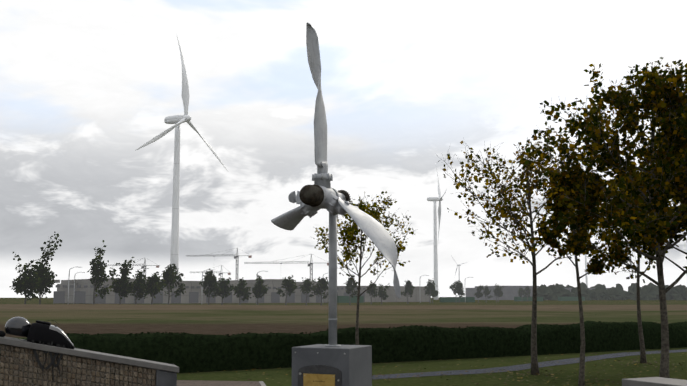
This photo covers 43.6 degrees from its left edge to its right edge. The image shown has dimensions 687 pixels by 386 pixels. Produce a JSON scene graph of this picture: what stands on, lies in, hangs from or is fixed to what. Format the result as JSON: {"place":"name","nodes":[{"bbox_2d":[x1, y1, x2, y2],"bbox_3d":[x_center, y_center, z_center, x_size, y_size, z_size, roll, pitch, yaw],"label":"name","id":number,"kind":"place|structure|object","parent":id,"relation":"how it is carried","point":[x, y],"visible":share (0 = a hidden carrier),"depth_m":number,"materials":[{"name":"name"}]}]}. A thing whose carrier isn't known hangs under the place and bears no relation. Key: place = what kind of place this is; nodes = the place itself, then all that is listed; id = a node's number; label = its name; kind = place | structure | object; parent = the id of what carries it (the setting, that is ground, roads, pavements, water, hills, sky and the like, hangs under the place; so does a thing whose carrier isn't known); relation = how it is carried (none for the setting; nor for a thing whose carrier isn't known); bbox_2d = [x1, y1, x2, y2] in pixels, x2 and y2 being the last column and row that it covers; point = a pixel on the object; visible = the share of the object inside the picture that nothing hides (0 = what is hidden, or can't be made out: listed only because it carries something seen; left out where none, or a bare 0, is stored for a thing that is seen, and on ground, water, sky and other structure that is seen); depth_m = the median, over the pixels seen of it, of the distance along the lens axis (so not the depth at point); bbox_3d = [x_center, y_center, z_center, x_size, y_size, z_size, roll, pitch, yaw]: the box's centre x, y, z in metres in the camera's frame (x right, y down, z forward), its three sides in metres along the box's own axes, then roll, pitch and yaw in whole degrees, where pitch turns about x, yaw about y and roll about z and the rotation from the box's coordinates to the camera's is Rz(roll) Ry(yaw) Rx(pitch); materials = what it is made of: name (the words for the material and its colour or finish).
{"place":"outdoors","nodes":[
{"label":"outdoors","id":0,"kind":"place"},
{"bbox_2d":[156,369,176,385],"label":"memorial wall pier","id":1,"kind":"structure","parent":0,"point":[166,378],"depth_m":10.53,"materials":[{"name":"grey concrete"}]},
{"bbox_2d":[177,380,260,385],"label":"paved approach ground","id":2,"kind":"structure","parent":0,"point":[212,383],"depth_m":19.12,"materials":[{"name":"grey concrete"}]},
{"bbox_2d":[0,344,155,385],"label":"memorial wall","id":3,"kind":"structure","parent":2,"relation":"on","point":[48,363],"depth_m":10.21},
{"bbox_2d":[0,330,5,336],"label":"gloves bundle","id":4,"kind":"object","parent":3,"relation":"on","point":[2,333],"visible":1,"depth_m":10.13,"materials":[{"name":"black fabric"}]},
{"bbox_2d":[5,317,30,336],"bbox_3d":[-3.906,1.607,10.309,0.294,0.244,0.264,0,-7,1],"label":"helmet","id":5,"kind":"object","parent":3,"relation":"on","point":[14,325],"visible":0.9,"depth_m":10.21,"materials":[{"name":"black plastic"}]},
{"bbox_2d":[22,326,29,331],"bbox_3d":[-3.808,1.632,10.339,0.111,0.078,0.252,2,-7,-18],"label":"helmet visor","id":6,"kind":"object","parent":5,"relation":"attached to","point":[25,328],"visible":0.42,"depth_m":10.24,"materials":[{"name":"black plastic"}]},
{"bbox_2d":[31,320,64,381],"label":"backpack straps","id":7,"kind":"object","parent":3,"relation":"on","point":[52,363],"visible":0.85,"depth_m":10.13,"materials":[{"name":"black fabric"}]},
{"bbox_2d":[0,344,155,385],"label":"memorial wall setts","id":8,"kind":"structure","parent":3,"relation":"attached to","point":[47,372],"depth_m":10.19,"materials":[{"name":"stone"}]},
{"bbox_2d":[0,336,178,372],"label":"memorial wall coping","id":9,"kind":"object","parent":3,"relation":"on","point":[11,341],"visible":1,"depth_m":10.30,"materials":[{"name":"grey concrete"}]},
{"bbox_2d":[26,323,74,348],"bbox_3d":[-3.531,1.724,10.367,0.551,0.319,0.350,2,-7,-18],"label":"rucksack","id":10,"kind":"object","parent":9,"relation":"on","point":[42,333],"visible":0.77,"depth_m":10.21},
{"bbox_2d":[36,320,73,348],"bbox_3d":[-3.485,1.707,10.337,0.516,0.345,0.291,0,-7,1],"label":"rucksack top pocket and zips","id":11,"kind":"object","parent":10,"relation":"attached to","point":[43,322],"visible":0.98,"depth_m":10.25,"materials":[{"name":"black fabric"}]},
{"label":"pedestal plinth","id":12,"kind":"object","parent":2,"relation":"on","visible":0},
{"bbox_2d":[292,344,371,385],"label":"memorial pedestal","id":13,"kind":"object","parent":12,"relation":"on","point":[353,364],"visible":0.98,"depth_m":7.64,"materials":[{"name":"stone"}]},
{"bbox_2d":[298,365,341,385],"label":"plaque mount","id":14,"kind":"object","parent":13,"relation":"attached to","point":[320,369],"visible":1,"depth_m":7.57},
{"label":"plaque","id":15,"kind":"object","parent":13,"relation":"attached to","visible":0},
{"bbox_2d":[303,373,334,385],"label":"brass plaque","id":16,"kind":"object","parent":15,"relation":"attached to","point":[314,379],"visible":1,"depth_m":7.56,"materials":[{"name":"gold metal"}]},
{"bbox_2d":[288,191,300,203],"bbox_3d":[-0.415,0.050,7.989,0.194,0.142,0.055,0,-7,1],"label":"counterweight","id":17,"kind":"object","parent":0,"point":[293,197],"visible":0.67,"depth_m":7.98,"materials":[{"name":"grey metal"}]},
{"bbox_2d":[325,212,340,346],"bbox_3d":[-0.098,0.756,7.944,0.150,1.304,0.150,0,-7,1],"label":"pole","id":18,"kind":"object","parent":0,"point":[332,319],"visible":0.9,"depth_m":7.90,"materials":[{"name":"grey metal"}]},
{"bbox_2d":[299,173,345,217],"bbox_3d":[-0.193,0.033,7.941,0.436,0.397,0.466,0,-7,1],"label":"propeller hub","id":19,"kind":"object","parent":18,"relation":"on","point":[329,203],"visible":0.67,"depth_m":7.83,"materials":[{"name":"grey metal"}]},
{"bbox_2d":[271,206,306,230],"bbox_3d":[-0.479,0.223,8.070,0.383,0.245,0.334,0,-7,1],"label":"propeller blade","id":20,"kind":"object","parent":19,"relation":"attached to","point":[290,220],"visible":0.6,"depth_m":7.98,"materials":[{"name":"grey metal"}]},
{"bbox_2d":[299,184,323,206],"bbox_3d":[-0.301,0.018,7.725,0.204,0.204,0.160,-5,-8,33],"label":"propeller hub cap","id":21,"kind":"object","parent":19,"relation":"attached to","point":[311,195],"depth_m":7.67,"materials":[{"name":"black metal"}]},
{"bbox_2d":[306,22,327,173],"bbox_3d":[-0.252,-0.881,8.008,0.214,1.453,0.263,0,-7,1],"label":"propeller blade","id":22,"kind":"object","parent":19,"relation":"attached to","point":[320,120],"visible":0.94,"depth_m":7.97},
{"bbox_2d":[337,190,350,203],"bbox_3d":[-0.004,0.072,8.170,0.196,0.196,0.110,-5,-8,33],"label":"counterweight","id":23,"kind":"object","parent":19,"relation":"attached to","point":[346,194],"visible":0.27,"depth_m":8.11,"materials":[{"name":"metal"}]},
{"bbox_2d":[335,197,400,298],"bbox_3d":[0.201,0.476,7.578,0.698,0.908,0.290,-4,-8,27],"label":"propeller blade","id":24,"kind":"object","parent":19,"relation":"attached to","point":[375,232],"visible":1,"depth_m":7.52,"materials":[{"name":"grey metal"}]},
{"bbox_2d":[0,304,686,336],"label":"field","id":25,"kind":"structure","parent":0,"point":[92,319],"depth_m":58.95,"materials":[{"name":"green plant"}]},
{"bbox_2d":[0,298,686,385],"bbox_3d":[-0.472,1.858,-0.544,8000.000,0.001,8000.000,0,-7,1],"label":"ground","id":26,"kind":"structure","parent":0,"point":[274,376],"depth_m":22.88,"materials":[{"name":"green plant"}]},
{"bbox_2d":[9,252,42,303],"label":"tree","id":27,"kind":"object","parent":26,"relation":"on","point":[25,282],"depth_m":116.90,"materials":[{"name":"green plant"}]},
{"bbox_2d":[34,232,61,303],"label":"tree","id":28,"kind":"object","parent":26,"relation":"on","point":[45,272],"depth_m":123.20,"materials":[{"name":"green plant"}]},
{"bbox_2d":[87,240,111,303],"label":"tree","id":29,"kind":"object","parent":26,"relation":"on","point":[98,274],"depth_m":128.18,"materials":[{"name":"green plant"}]},
{"bbox_2d":[109,257,134,304],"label":"tree","id":30,"kind":"object","parent":26,"relation":"on","point":[123,282],"depth_m":133.52,"materials":[{"name":"green plant"}]},
{"bbox_2d":[110,258,159,277],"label":"tower crane","id":31,"kind":"object","parent":26,"relation":"on","point":[143,265],"visible":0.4,"depth_m":802.48,"materials":[{"name":"grey metal"}]},
{"bbox_2d":[129,270,148,304],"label":"tree","id":32,"kind":"object","parent":26,"relation":"on","point":[140,286],"depth_m":141.55,"materials":[{"name":"green plant"}]},
{"bbox_2d":[144,271,165,304],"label":"tree","id":33,"kind":"object","parent":26,"relation":"on","point":[151,288],"depth_m":139.76,"materials":[{"name":"green plant"}]},
{"bbox_2d":[160,264,186,304],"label":"tree","id":34,"kind":"object","parent":26,"relation":"on","point":[172,276],"depth_m":150.49,"materials":[{"name":"green plant"}]},
{"bbox_2d":[164,115,190,279],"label":"turbine tower","id":35,"kind":"structure","parent":26,"relation":"on","point":[174,255],"depth_m":403.64,"materials":[{"name":"white metal"}]},
{"bbox_2d":[135,34,227,170],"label":"wind turbine rotor","id":36,"kind":"object","parent":35,"relation":"attached to","point":[185,93],"visible":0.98,"depth_m":408.08,"materials":[{"name":"white plastic"}]},
{"bbox_2d":[51,278,328,303],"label":"concrete hall","id":37,"kind":"structure","parent":26,"relation":"on","point":[129,299],"depth_m":269.05,"materials":[{"name":"grey concrete"}]},
{"bbox_2d":[51,285,365,302],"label":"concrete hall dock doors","id":38,"kind":"structure","parent":37,"relation":"attached to","point":[59,296],"depth_m":263.53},
{"bbox_2d":[191,265,225,278],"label":"tower crane","id":39,"kind":"object","parent":26,"relation":"on","point":[220,273],"visible":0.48,"depth_m":818.55,"materials":[{"name":"grey metal"}]},
{"bbox_2d":[199,268,222,304],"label":"tree","id":40,"kind":"object","parent":26,"relation":"on","point":[210,281],"depth_m":165.46,"materials":[{"name":"green plant"}]},
{"bbox_2d":[186,248,251,279],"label":"tower crane","id":41,"kind":"object","parent":26,"relation":"on","point":[235,257],"visible":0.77,"depth_m":801.34,"materials":[{"name":"grey metal"}]},
{"bbox_2d":[216,277,233,304],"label":"tree","id":42,"kind":"object","parent":26,"relation":"on","point":[225,288],"depth_m":170.08,"materials":[{"name":"green plant"}]},
{"bbox_2d":[231,277,251,304],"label":"tree","id":43,"kind":"object","parent":26,"relation":"on","point":[241,284],"depth_m":176.01,"materials":[{"name":"green plant"}]},
{"bbox_2d":[252,274,268,304],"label":"tree","id":44,"kind":"object","parent":26,"relation":"on","point":[258,289],"depth_m":176.62,"materials":[{"name":"green plant"}]},
{"bbox_2d":[68,267,472,303],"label":"street lamps","id":45,"kind":"object","parent":26,"relation":"on","point":[202,278],"visible":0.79,"depth_m":248.39,"materials":[{"name":"grey metal"}]},
{"bbox_2d":[244,254,312,280],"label":"tower crane","id":46,"kind":"object","parent":26,"relation":"on","point":[310,264],"visible":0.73,"depth_m":700.81,"materials":[{"name":"grey metal"}]},
{"bbox_2d":[276,275,297,304],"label":"tree","id":47,"kind":"object","parent":26,"relation":"on","point":[289,284],"depth_m":182.36,"materials":[{"name":"green plant"}]},
{"bbox_2d":[299,277,320,304],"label":"tree","id":48,"kind":"object","parent":26,"relation":"on","point":[307,283],"depth_m":198.51,"materials":[{"name":"green plant"}]},
{"bbox_2d":[312,277,328,304],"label":"tree","id":49,"kind":"object","parent":26,"relation":"on","point":[321,281],"depth_m":199.97,"materials":[{"name":"green plant"}]},
{"bbox_2d":[344,275,357,304],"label":"tree","id":50,"kind":"object","parent":26,"relation":"on","point":[347,287],"depth_m":221.40,"materials":[{"name":"green plant"}]},
{"bbox_2d":[18,321,686,372],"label":"hedge","id":51,"kind":"object","parent":26,"relation":"on","point":[281,352],"visible":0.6,"depth_m":25.43,"materials":[{"name":"green plant"}]},
{"bbox_2d":[311,191,414,344],"bbox_3d":[0.408,2.164,20.963,2.629,4.585,1.928,-3,-8,23],"label":"tree","id":52,"kind":"object","parent":26,"relation":"on","point":[350,235],"depth_m":21.08,"materials":[{"name":"green plant"}]},
{"bbox_2d":[366,280,377,303],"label":"tree","id":53,"kind":"object","parent":26,"relation":"on","point":[372,290],"depth_m":235.58,"materials":[{"name":"green plant"}]},
{"bbox_2d":[328,286,430,301],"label":"building","id":54,"kind":"structure","parent":26,"relation":"on","point":[418,295],"depth_m":345.46,"materials":[{"name":"grey concrete"}]},
{"bbox_2d":[378,283,389,303],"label":"tree","id":55,"kind":"object","parent":26,"relation":"on","point":[383,294],"depth_m":237.57,"materials":[{"name":"green plant"}]},
{"bbox_2d":[401,280,414,303],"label":"tree","id":56,"kind":"object","parent":26,"relation":"on","point":[409,285],"depth_m":258.97,"materials":[{"name":"green plant"}]},
{"bbox_2d":[424,279,436,302],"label":"tree","id":57,"kind":"object","parent":26,"relation":"on","point":[429,286],"depth_m":275.72,"materials":[{"name":"green plant"}]},
{"bbox_2d":[428,284,439,302],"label":"tree","id":58,"kind":"object","parent":26,"relation":"on","point":[436,292],"depth_m":281.91,"materials":[{"name":"green plant"}]},
{"bbox_2d":[427,197,442,299],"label":"turbine tower","id":59,"kind":"structure","parent":26,"relation":"on","point":[434,199],"depth_m":696.72,"materials":[{"name":"white metal"}]},
{"bbox_2d":[436,168,446,237],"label":"wind turbine rotor","id":60,"kind":"object","parent":59,"relation":"attached to","point":[439,208],"visible":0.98,"depth_m":706.55,"materials":[{"name":"white metal"}]},
{"bbox_2d":[194,351,684,385],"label":"fallen leaves litter","id":61,"kind":"object","parent":26,"relation":"on","point":[551,374],"visible":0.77,"depth_m":21.39,"materials":[{"name":"brown plant"}]},
{"bbox_2d":[455,281,465,302],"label":"tree","id":62,"kind":"object","parent":26,"relation":"on","point":[459,285],"depth_m":302.72,"materials":[{"name":"green plant"}]},
{"bbox_2d":[337,296,584,302],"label":"green site hoarding","id":63,"kind":"object","parent":26,"relation":"on","point":[343,299],"visible":0.9,"depth_m":330.22,"materials":[{"name":"green"}]},
{"bbox_2d":[474,285,483,301],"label":"tree","id":64,"kind":"object","parent":26,"relation":"on","point":[478,294],"depth_m":323.42,"materials":[{"name":"green plant"}]},
{"bbox_2d":[482,286,492,301],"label":"tree","id":65,"kind":"object","parent":26,"relation":"on","point":[486,293],"depth_m":336.94,"materials":[{"name":"green plant"}]},
{"bbox_2d":[493,284,500,301],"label":"tree","id":66,"kind":"object","parent":26,"relation":"on","point":[496,289],"depth_m":354.99,"materials":[{"name":"green plant"}]},
{"bbox_2d":[496,286,503,301],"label":"tree","id":67,"kind":"object","parent":26,"relation":"on","point":[501,293],"depth_m":355.52,"materials":[{"name":"green plant"}]},
{"bbox_2d":[518,288,526,297],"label":"tree","id":68,"kind":"object","parent":26,"relation":"on","point":[521,290],"depth_m":395.82,"materials":[{"name":"green plant"}]},
{"bbox_2d":[525,285,530,300],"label":"tree","id":69,"kind":"object","parent":26,"relation":"on","point":[527,289],"depth_m":396.40,"materials":[{"name":"green plant"}]},
{"bbox_2d":[441,137,622,374],"bbox_3d":[4.802,1.453,21.679,4.321,6.174,5.202,-3,-8,25],"label":"tree","id":70,"kind":"object","parent":26,"relation":"on","point":[534,366],"visible":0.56,"depth_m":21.63,"materials":[{"name":"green plant"}]},
{"bbox_2d":[438,129,624,265],"bbox_3d":[4.890,0.087,21.747,4.762,3.450,4.698,-2,-7,15],"label":"tree foliage","id":71,"kind":"object","parent":70,"relation":"attached to","point":[509,187],"visible":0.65,"depth_m":21.71,"materials":[{"name":"green plant"}]},
{"bbox_2d":[466,286,608,299],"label":"building","id":72,"kind":"structure","parent":26,"relation":"on","point":[510,292],"depth_m":601.55,"materials":[{"name":"grey concrete"}]},
{"bbox_2d":[532,166,621,385],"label":"tree","id":73,"kind":"object","parent":26,"relation":"on","point":[581,381],"visible":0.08,"depth_m":17.68,"materials":[{"name":"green plant"}]},
{"bbox_2d":[523,165,628,274],"bbox_3d":[4.914,0.544,17.851,1.825,2.329,1.908,2,-7,-19],"label":"tree foliage","id":74,"kind":"object","parent":73,"relation":"attached to","point":[575,248],"visible":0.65,"depth_m":17.74,"materials":[{"name":"green plant"}]},
{"bbox_2d":[529,57,686,377],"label":"tree","id":75,"kind":"object","parent":26,"relation":"on","point":[664,357],"visible":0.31,"depth_m":17.33,"materials":[{"name":"plant"}]},
{"bbox_2d":[524,57,686,282],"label":"tree foliage","id":76,"kind":"object","parent":75,"relation":"on","point":[660,89],"visible":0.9,"depth_m":17.30,"materials":[{"name":"green plant"}]},
{"bbox_2d":[537,282,686,299],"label":"distant tree line","id":77,"kind":"object","parent":26,"relation":"on","point":[650,291],"visible":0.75,"depth_m":539.61,"materials":[{"name":"green plant"}]},
{"bbox_2d":[597,166,674,362],"bbox_3d":[8.548,2.039,25.460,3.833,5.921,2.570,-2,-7,15],"label":"cottonwood tree","id":78,"kind":"object","parent":26,"relation":"on","point":[642,349],"visible":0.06,"depth_m":25.23,"materials":[{"name":"brown plant"}]},
{"bbox_2d":[589,159,682,269],"bbox_3d":[8.552,0.669,25.626,3.938,3.274,2.766,-2,-7,15],"label":"tree foliage","id":79,"kind":"object","parent":78,"relation":"attached to","point":[611,232],"visible":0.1,"depth_m":25.59,"materials":[{"name":"green plant"}]},
{"bbox_2d":[612,132,686,273],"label":"tree","id":80,"kind":"object","parent":26,"relation":"on","point":[678,266],"visible":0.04,"depth_m":19.90,"materials":[{"name":"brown plant"}]},
{"bbox_2d":[594,115,686,257],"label":"tree","id":81,"kind":"object","parent":80,"relation":"attached to","point":[676,195],"visible":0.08,"depth_m":20.14,"materials":[{"name":"green plant"}]},
{"bbox_2d":[0,0,686,297],"label":"sky","id":82,"kind":"structure","parent":0,"point":[85,84],"materials":[{"name":"white"}]},
{"bbox_2d":[450,280,463,302],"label":"tree","id":83,"kind":"object","parent":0,"point":[454,287],"depth_m":303.11,"materials":[{"name":"green plant"}]},
{"bbox_2d":[372,349,686,378],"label":"footpath","id":84,"kind":"structure","parent":0,"point":[528,366],"depth_m":23.43,"materials":[{"name":"grey asphalt"}]},
{"bbox_2d":[585,254,587,286],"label":"turbine tower","id":85,"kind":"structure","parent":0,"point":[586,268],"depth_m":1483.14,"materials":[{"name":"white metal"}]},
{"bbox_2d":[622,377,686,385],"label":"memorial wall coping","id":86,"kind":"object","parent":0,"point":[654,381],"visible":1,"depth_m":7.71,"materials":[{"name":"grey concrete"}]}
]}

